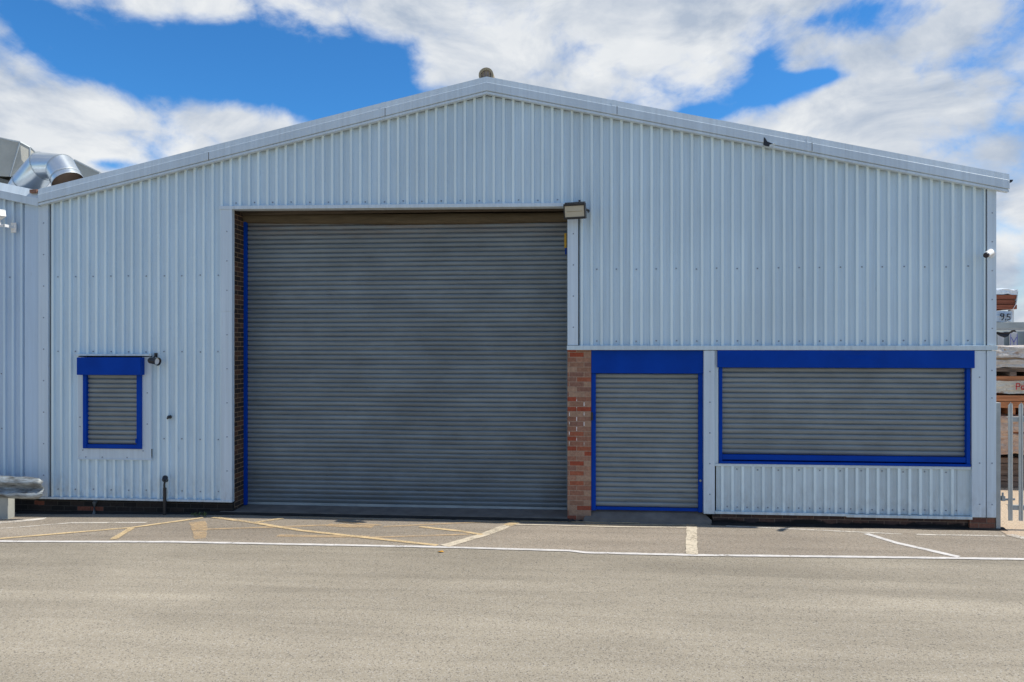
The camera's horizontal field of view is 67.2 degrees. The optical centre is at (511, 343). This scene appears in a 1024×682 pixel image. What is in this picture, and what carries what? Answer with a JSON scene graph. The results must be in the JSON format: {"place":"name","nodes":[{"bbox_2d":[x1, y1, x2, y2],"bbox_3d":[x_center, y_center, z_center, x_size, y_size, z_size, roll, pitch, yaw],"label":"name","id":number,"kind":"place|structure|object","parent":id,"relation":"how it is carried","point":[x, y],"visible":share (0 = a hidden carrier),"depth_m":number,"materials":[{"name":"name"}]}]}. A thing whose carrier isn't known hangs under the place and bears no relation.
{"place":"outdoors","nodes":[
{"label":"outdoors","id":0,"kind":"place"},
{"bbox_2d":[0,183,40,512],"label":"neighbouring warehouse","id":1,"kind":"structure","parent":0,"point":[19,352],"depth_m":12.57,"materials":[{"name":"metal"}]},
{"bbox_2d":[0,209,16,232],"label":"security camera","id":2,"kind":"object","parent":1,"relation":"attached to","point":[13,226],"visible":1,"depth_m":12.38,"materials":[{"name":"white plastic"}]},
{"bbox_2d":[0,137,35,183],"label":"rooftop unit","id":3,"kind":"object","parent":1,"relation":"on","point":[14,155],"visible":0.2,"depth_m":15.74,"materials":[{"name":"grey metal"}]},
{"bbox_2d":[8,151,82,189],"bbox_3d":[-8.336,-2.752,13.537,1.916,1.228,0.573,0,0,22],"label":"ventilation duct","id":4,"kind":"object","parent":1,"relation":"on","point":[37,170],"visible":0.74,"depth_m":13.27,"materials":[{"name":"metal"}]},
{"bbox_2d":[74,159,100,177],"bbox_3d":[-8.959,-2.641,16.333,1.358,2.297,1.370,0,0,5],"label":"rooftop unit","id":5,"kind":"object","parent":1,"relation":"on","point":[85,170],"visible":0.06,"depth_m":15.73,"materials":[{"name":"grey metal"}]},
{"bbox_2d":[0,542,1023,681],"bbox_3d":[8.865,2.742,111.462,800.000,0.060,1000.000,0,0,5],"label":"ground","id":6,"kind":"structure","parent":0,"point":[135,612],"depth_m":7.65,"materials":[{"name":"grey asphalt"}]},
{"bbox_2d":[0,517,687,545],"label":"yellow road marking","id":7,"kind":"object","parent":6,"relation":"on","point":[131,528],"visible":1,"depth_m":11.25,"materials":[{"name":"paint"}]},
{"bbox_2d":[220,504,566,520],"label":"ramp","id":8,"kind":"structure","parent":6,"relation":"on","point":[478,512],"depth_m":12.20,"materials":[{"name":"concrete"}]},
{"bbox_2d":[0,513,1023,557],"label":"parking bays","id":9,"kind":"object","parent":6,"relation":"on","point":[732,540],"visible":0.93,"depth_m":10.91,"materials":[{"name":"grey asphalt"}]},
{"bbox_2d":[0,476,43,518],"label":"crash barrier","id":10,"kind":"object","parent":9,"relation":"on","point":[12,488],"visible":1,"depth_m":12.09,"materials":[{"name":"metal"}]},
{"bbox_2d":[198,511,583,521],"bbox_3d":[-1.948,2.682,11.960,6.102,0.036,0.097,0,0,5],"label":"tar strip","id":11,"kind":"object","parent":9,"relation":"on","point":[399,516],"visible":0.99,"depth_m":11.96,"materials":[{"name":"black asphalt"}]},
{"bbox_2d":[189,517,693,538],"bbox_3d":[-1.064,2.703,11.399,7.643,0.010,1.343,0,0,-1],"label":"faded road marking","id":12,"kind":"object","parent":9,"relation":"on","point":[198,524],"visible":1,"depth_m":11.38,"materials":[{"name":"yellow paint"}]},
{"bbox_2d":[0,533,1023,559],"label":"white road marking","id":13,"kind":"object","parent":9,"relation":"on","point":[931,550],"visible":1,"depth_m":10.12,"materials":[{"name":"paint"}]},
{"bbox_2d":[16,511,1007,530],"bbox_3d":[-0.452,2.720,11.851,15.300,0.089,0.150,0,0,5],"label":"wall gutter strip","id":14,"kind":"object","parent":9,"relation":"on","point":[794,524],"depth_m":11.43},
{"bbox_2d":[0,517,1023,538],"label":"worn road marking","id":15,"kind":"object","parent":9,"relation":"on","point":[1015,535],"visible":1,"depth_m":11.39,"materials":[{"name":"white paint"}]},
{"bbox_2d":[441,523,697,553],"bbox_3d":[0.876,2.701,10.794,3.592,0.002,1.580,0,0,5],"label":"cream road marking","id":16,"kind":"object","parent":9,"relation":"on","point":[691,544],"visible":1,"depth_m":10.85,"materials":[{"name":"paint"}]},
{"bbox_2d":[584,510,711,524],"bbox_3d":[2.050,2.628,11.703,1.910,0.160,0.180,0,0,5],"label":"doorstep","id":17,"kind":"object","parent":9,"relation":"on","point":[668,517],"visible":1,"depth_m":11.68,"materials":[{"name":"concrete"}]},
{"bbox_2d":[995,402,1023,527],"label":"palisade fence","id":18,"kind":"object","parent":9,"relation":"on","point":[1010,498],"visible":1,"depth_m":11.16,"materials":[{"name":"metal"}]},
{"bbox_2d":[38,67,1012,528],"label":"warehouse","id":19,"kind":"structure","parent":6,"relation":"on","point":[430,299],"depth_m":11.95,"materials":[{"name":"grey metal"}]},
{"bbox_2d":[92,500,96,513],"bbox_3d":[-6.738,2.627,12.455,0.064,0.238,0.123,0,0,5],"label":"conduit","id":20,"kind":"object","parent":19,"relation":"attached to","point":[94,502],"visible":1,"depth_m":12.42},
{"bbox_2d":[74,353,152,459],"bbox_3d":[-6.395,1.010,12.362,1.290,1.713,0.205,0,0,5],"label":"shutter window","id":21,"kind":"structure","parent":19,"relation":"in","point":[115,391],"depth_m":12.37,"materials":[{"name":"paint"}]},
{"bbox_2d":[147,353,160,365],"bbox_3d":[-5.673,0.248,12.232,0.202,0.200,0.159,0,0,27],"label":"wall lamp","id":22,"kind":"object","parent":19,"relation":"attached to","point":[154,360],"visible":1,"depth_m":12.20,"materials":[{"name":"black plastic"}]},
{"bbox_2d":[162,475,167,514],"bbox_3d":[-5.520,2.406,12.259,0.098,0.637,0.194,0,0,-16],"label":"waste pipe","id":23,"kind":"object","parent":19,"relation":"attached to","point":[164,478],"visible":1,"depth_m":12.23,"materials":[{"name":"black plastic"}]},
{"bbox_2d":[563,200,589,219],"bbox_3d":[0.969,-2.020,11.579,0.395,0.323,0.340,0,0,5],"label":"floodlight","id":24,"kind":"object","parent":19,"relation":"attached to","point":[576,210],"visible":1,"depth_m":11.48,"materials":[{"name":"black plastic"}]},
{"bbox_2d":[591,350,702,511],"bbox_3d":[2.049,1.325,11.743,1.678,2.450,0.182,0,0,5],"label":"shutter door","id":25,"kind":"structure","parent":19,"relation":"in","point":[647,405],"depth_m":11.74,"materials":[{"name":"blue paint"}]},
{"bbox_2d":[714,350,974,469],"bbox_3d":[4.892,0.968,11.446,3.698,1.736,0.189,0,0,5],"label":"shutter window","id":26,"kind":"structure","parent":19,"relation":"in","point":[899,409],"depth_m":11.43,"materials":[{"name":"blue paint"}]},
{"bbox_2d":[983,249,995,257],"bbox_3d":[6.870,-1.293,11.074,0.098,0.142,0.367,0,0,44],"label":"security camera","id":27,"kind":"object","parent":19,"relation":"attached to","point":[991,253],"visible":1,"depth_m":10.99,"materials":[{"name":"white plastic"}]},
{"bbox_2d":[0,0,1023,321],"label":"sky","id":28,"kind":"structure","parent":0,"point":[106,85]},
{"bbox_2d":[1001,487,1023,535],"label":"yard","id":29,"kind":"structure","parent":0,"point":[1015,526],"depth_m":11.98,"materials":[{"name":"beige concrete"}]},
{"bbox_2d":[992,331,1023,345],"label":"panel pack","id":30,"kind":"object","parent":29,"relation":"on","point":[1015,338],"visible":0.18,"depth_m":17.36,"materials":[{"name":"white plastic"}]},
{"bbox_2d":[996,310,1023,330],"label":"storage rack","id":31,"kind":"object","parent":29,"relation":"on","point":[1011,325],"visible":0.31,"depth_m":14.29,"materials":[{"name":"grey metal"}]},
{"bbox_2d":[996,311,1011,321],"bbox_3d":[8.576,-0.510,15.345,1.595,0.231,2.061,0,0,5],"label":"sign","id":32,"kind":"object","parent":31,"relation":"on","point":[1003,316],"visible":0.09,"depth_m":14.29,"materials":[{"name":"white paper"}]},
{"bbox_2d":[996,288,1017,310],"bbox_3d":[8.608,-0.840,15.337,1.790,0.400,2.022,0,0,5],"label":"timber pack","id":33,"kind":"object","parent":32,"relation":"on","point":[1006,298],"visible":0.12,"depth_m":14.30,"materials":[{"name":"brown wood"}]},
{"bbox_2d":[996,330,1015,337],"bbox_3d":[8.626,-0.185,14.381,1.535,0.147,0.080,0,0,5],"label":"plastic sheet","id":34,"kind":"object","parent":31,"relation":"hanging from","point":[1004,334],"visible":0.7,"depth_m":14.32,"materials":[{"name":"black plastic"}]},
{"bbox_2d":[1001,454,1023,487],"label":"timber pack","id":35,"kind":"object","parent":29,"relation":"on","point":[1004,470],"visible":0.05,"depth_m":14.45,"materials":[{"name":"brown wood"}]},
{"bbox_2d":[1001,413,1023,456],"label":"timber pack","id":36,"kind":"object","parent":35,"relation":"on","point":[1004,433],"visible":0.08,"depth_m":14.27,"materials":[{"name":"beige wood"}]},
{"bbox_2d":[996,393,1023,413],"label":"timber pack","id":37,"kind":"object","parent":36,"relation":"on","point":[1005,400],"visible":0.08,"depth_m":14.25,"materials":[{"name":"brown wood"}]},
{"bbox_2d":[996,375,1023,393],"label":"timber pack","id":38,"kind":"object","parent":37,"relation":"on","point":[1010,384],"visible":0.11,"depth_m":14.29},
{"bbox_2d":[992,345,1023,375],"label":"timber pack","id":39,"kind":"object","parent":38,"relation":"on","point":[1010,360],"visible":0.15,"depth_m":14.29,"materials":[{"name":"beige wood"}]}
]}

